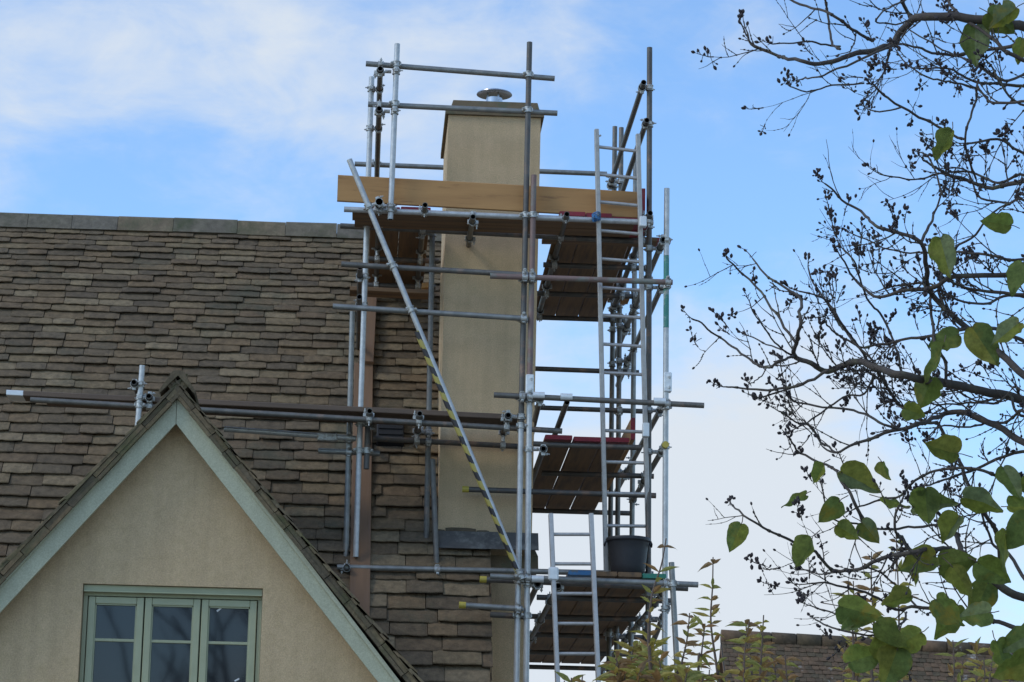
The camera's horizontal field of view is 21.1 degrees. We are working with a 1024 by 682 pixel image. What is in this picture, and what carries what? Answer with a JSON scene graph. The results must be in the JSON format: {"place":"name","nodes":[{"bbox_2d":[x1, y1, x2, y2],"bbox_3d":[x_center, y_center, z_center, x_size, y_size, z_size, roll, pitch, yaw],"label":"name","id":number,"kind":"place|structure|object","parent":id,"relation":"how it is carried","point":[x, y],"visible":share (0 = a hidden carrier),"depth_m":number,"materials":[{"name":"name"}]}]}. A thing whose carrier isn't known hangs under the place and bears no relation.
{"place":"outdoors","nodes":[
{"label":"outdoors","id":0,"kind":"place"},
{"bbox_2d":[0,0,1023,681],"label":"sky","id":1,"kind":"structure","parent":0,"point":[243,110],"materials":[{"name":"blue"}]},
{"label":"ground","id":2,"kind":"structure","parent":0,"visible":0},
{"bbox_2d":[0,88,543,681],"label":"stone roofed house","id":3,"kind":"structure","parent":2,"relation":"on","point":[174,534],"depth_m":23.88,"materials":[{"name":"stone"}]},
{"bbox_2d":[79,585,262,681],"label":"window","id":4,"kind":"structure","parent":3,"relation":"in","point":[130,633],"depth_m":20.57,"materials":[{"name":"green paint"}]},
{"bbox_2d":[350,363,372,615],"bbox_3d":[-1.309,1.257,23.962,0.172,2.589,1.831,2,-13,-4],"label":"roof plank","id":5,"kind":"object","parent":3,"relation":"on","point":[360,584],"visible":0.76,"depth_m":23.66,"materials":[{"name":"brown wood"}]},
{"bbox_2d":[359,297,376,363],"bbox_3d":[-1.331,-0.150,25.477,0.136,0.877,0.629,2,-13,-2],"label":"roof plank","id":6,"kind":"object","parent":5,"relation":"on","point":[370,333],"visible":0.52,"depth_m":25.36,"materials":[{"name":"brown wood"}]},
{"bbox_2d":[30,41,703,681],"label":"scaffold","id":7,"kind":"object","parent":2,"relation":"on","point":[376,193],"visible":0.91,"depth_m":23.59,"materials":[{"name":"metal"}]},
{"bbox_2d":[6,390,517,424],"bbox_3d":[-2.098,0.561,23.245,4.293,0.122,0.225,2,-13,-3],"label":"scaffold pole","id":8,"kind":"object","parent":7,"relation":"on","point":[396,413],"visible":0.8,"depth_m":23.17,"materials":[{"name":"metal"}]},
{"bbox_2d":[47,404,515,427],"bbox_3d":[-1.962,0.618,23.482,3.993,0.133,0.225,2,-13,-3],"label":"scaffold pole","id":9,"kind":"object","parent":7,"relation":"on","point":[90,407],"visible":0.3,"depth_m":23.50,"materials":[{"name":"grey metal"}]},
{"bbox_2d":[368,207,399,282],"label":"scaffold board","id":10,"kind":"object","parent":7,"relation":"on","point":[391,239],"visible":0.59,"depth_m":24.86,"materials":[{"name":"paint"}]},
{"bbox_2d":[350,286,428,299],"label":"scaffold board","id":11,"kind":"object","parent":7,"relation":"on","point":[380,292],"visible":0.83,"depth_m":24.35,"materials":[{"name":"brown wood"}]},
{"bbox_2d":[396,207,430,283],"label":"scaffold board","id":12,"kind":"object","parent":7,"relation":"on","point":[408,244],"visible":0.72,"depth_m":24.76,"materials":[{"name":"paint"}]},
{"bbox_2d":[421,282,428,289],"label":"scaffold board","id":13,"kind":"object","parent":7,"relation":"on","point":[425,285],"visible":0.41,"depth_m":24.66,"materials":[{"name":"brown wood"}]},
{"bbox_2d":[352,212,647,229],"bbox_3d":[-0.101,-1.040,23.690,2.544,0.044,0.220,2,-13,-3],"label":"scaffold board","id":14,"kind":"object","parent":7,"relation":"on","point":[442,220],"visible":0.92,"depth_m":23.68,"materials":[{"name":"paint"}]},
{"bbox_2d":[355,221,644,237],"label":"scaffold board","id":15,"kind":"object","parent":7,"relation":"on","point":[505,229],"visible":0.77,"depth_m":23.90,"materials":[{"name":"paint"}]},
{"bbox_2d":[532,435,571,507],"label":"scaffold board","id":16,"kind":"object","parent":7,"relation":"on","point":[553,460],"visible":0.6,"depth_m":24.79,"materials":[{"name":"paint"}]},
{"bbox_2d":[529,570,590,662],"bbox_3d":[0.390,2.641,25.875,0.200,0.044,6.300,2,-13,-3],"label":"scaffold board","id":17,"kind":"object","parent":7,"relation":"on","point":[563,608],"visible":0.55,"depth_m":25.62,"materials":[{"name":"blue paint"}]},
{"bbox_2d":[537,211,584,315],"bbox_3d":[0.415,-0.679,25.359,0.222,0.046,3.600,2,-13,-3],"label":"scaffold board","id":18,"kind":"object","parent":7,"relation":"on","point":[565,255],"visible":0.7,"depth_m":25.46,"materials":[{"name":"paint"}]},
{"bbox_2d":[545,436,600,508],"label":"scaffold board","id":19,"kind":"object","parent":7,"relation":"on","point":[579,459],"visible":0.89,"depth_m":24.87,"materials":[{"name":"paint"}]},
{"bbox_2d":[542,571,616,662],"bbox_3d":[0.593,2.650,25.896,0.196,0.044,6.300,2,-13,-3],"label":"scaffold board","id":20,"kind":"object","parent":7,"relation":"on","point":[581,608],"visible":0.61,"depth_m":25.21,"materials":[{"name":"brown wood"}]},
{"bbox_2d":[556,213,611,315],"bbox_3d":[0.643,-0.669,25.381,0.222,0.044,3.600,2,-13,-3],"label":"scaffold board","id":21,"kind":"object","parent":7,"relation":"on","point":[571,306],"visible":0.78,"depth_m":25.58,"materials":[{"name":"paint"}]},
{"bbox_2d":[570,437,628,509],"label":"scaffold board","id":22,"kind":"object","parent":7,"relation":"on","point":[588,502],"visible":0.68,"depth_m":25.32,"materials":[{"name":"paint"}]},
{"bbox_2d":[561,572,641,663],"bbox_3d":[0.798,2.659,25.916,0.196,0.043,6.300,2,-13,-3],"label":"scaffold board","id":23,"kind":"object","parent":7,"relation":"on","point":[604,609],"visible":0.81,"depth_m":25.13,"materials":[{"name":"brown wood"}]},
{"bbox_2d":[603,535,652,573],"bbox_3d":[0.973,1.813,23.110,0.379,0.311,0.379,14,-18,-43],"label":"bucket","id":24,"kind":"object","parent":23,"relation":"on","point":[627,553],"visible":0.94,"depth_m":22.98,"materials":[{"name":"black plastic"}]},
{"bbox_2d":[542,236,670,246],"bbox_3d":[0.830,-0.884,24.280,1.125,0.044,0.220,2,-13,-3],"label":"scaffold pole","id":25,"kind":"object","parent":7,"relation":"on","point":[655,241],"visible":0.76,"depth_m":24.29,"materials":[{"name":"metal"}]},
{"bbox_2d":[579,217,637,316],"bbox_3d":[0.872,-0.660,25.402,0.222,0.044,3.600,2,-13,-3],"label":"scaffold board","id":26,"kind":"object","parent":7,"relation":"on","point":[589,307],"visible":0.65,"depth_m":25.81,"materials":[{"name":"paint"}]},
{"bbox_2d":[592,129,651,572],"bbox_3d":[0.938,0.083,23.466,0.585,3.787,0.557,2,-13,-3],"label":"ladder","id":27,"kind":"object","parent":7,"relation":"attached to","point":[642,224],"visible":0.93,"depth_m":23.46,"materials":[{"name":"metal"}]},
{"bbox_2d":[581,573,665,663],"bbox_3d":[1.003,2.667,25.936,0.196,0.043,6.300,2,-13,-3],"label":"scaffold board","id":28,"kind":"object","parent":7,"relation":"on","point":[629,609],"visible":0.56,"depth_m":25.07,"materials":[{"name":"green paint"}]},
{"bbox_2d":[620,299,628,304],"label":"scaffold board","id":29,"kind":"object","parent":7,"relation":"on","point":[625,301],"visible":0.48,"depth_m":26.35,"materials":[{"name":"brown wood"}]},
{"bbox_2d":[554,671,585,681],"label":"autumn shrub","id":30,"kind":"object","parent":2,"relation":"on","point":[563,676],"visible":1,"depth_m":9.62,"materials":[{"name":"green plant"}]},
{"bbox_2d":[548,513,600,681],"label":"ladder","id":31,"kind":"object","parent":2,"relation":"on","point":[553,574],"visible":1,"depth_m":22.59,"materials":[{"name":"metal"}]},
{"bbox_2d":[630,538,676,676],"bbox_3d":[0.494,2.239,9.361,0.155,3.158,0.216,-5,-14,23],"label":"tall shoot","id":32,"kind":"object","parent":2,"relation":"on","point":[655,590],"visible":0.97,"depth_m":9.63,"materials":[{"name":"green plant"}]},
{"bbox_2d":[593,634,725,681],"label":"autumn shrub","id":33,"kind":"object","parent":2,"relation":"on","point":[629,668],"visible":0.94,"depth_m":9.56,"materials":[{"name":"green plant"}]},
{"bbox_2d":[670,613,718,681],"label":"autumn shrub","id":34,"kind":"object","parent":2,"relation":"on","point":[693,643],"visible":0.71,"depth_m":9.97,"materials":[{"name":"green plant"}]},
{"bbox_2d":[692,557,728,681],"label":"tall shoot","id":35,"kind":"object","parent":2,"relation":"on","point":[715,608],"visible":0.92,"depth_m":10.41,"materials":[{"name":"green plant"}]},
{"bbox_2d":[725,615,803,681],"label":"autumn shrub","id":36,"kind":"object","parent":2,"relation":"on","point":[750,661],"visible":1,"depth_m":9.80,"materials":[{"name":"green plant"}]},
{"bbox_2d":[680,0,1023,681],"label":"tree","id":37,"kind":"object","parent":2,"relation":"on","point":[891,649],"visible":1,"depth_m":6.48,"materials":[{"name":"green plant"}]},
{"bbox_2d":[719,629,1021,681],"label":"cottage","id":38,"kind":"structure","parent":2,"relation":"on","point":[812,652],"depth_m":48.77,"materials":[{"name":"ceramic"}]},
{"bbox_2d":[829,581,916,681],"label":"autumn shrub","id":39,"kind":"object","parent":2,"relation":"on","point":[852,674],"visible":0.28,"depth_m":10.17,"materials":[{"name":"green plant"}]},
{"bbox_2d":[857,534,1015,681],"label":"autumn shrub","id":40,"kind":"object","parent":2,"relation":"on","point":[979,673],"visible":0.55,"depth_m":10.16,"materials":[{"name":"green plant"}]}
]}

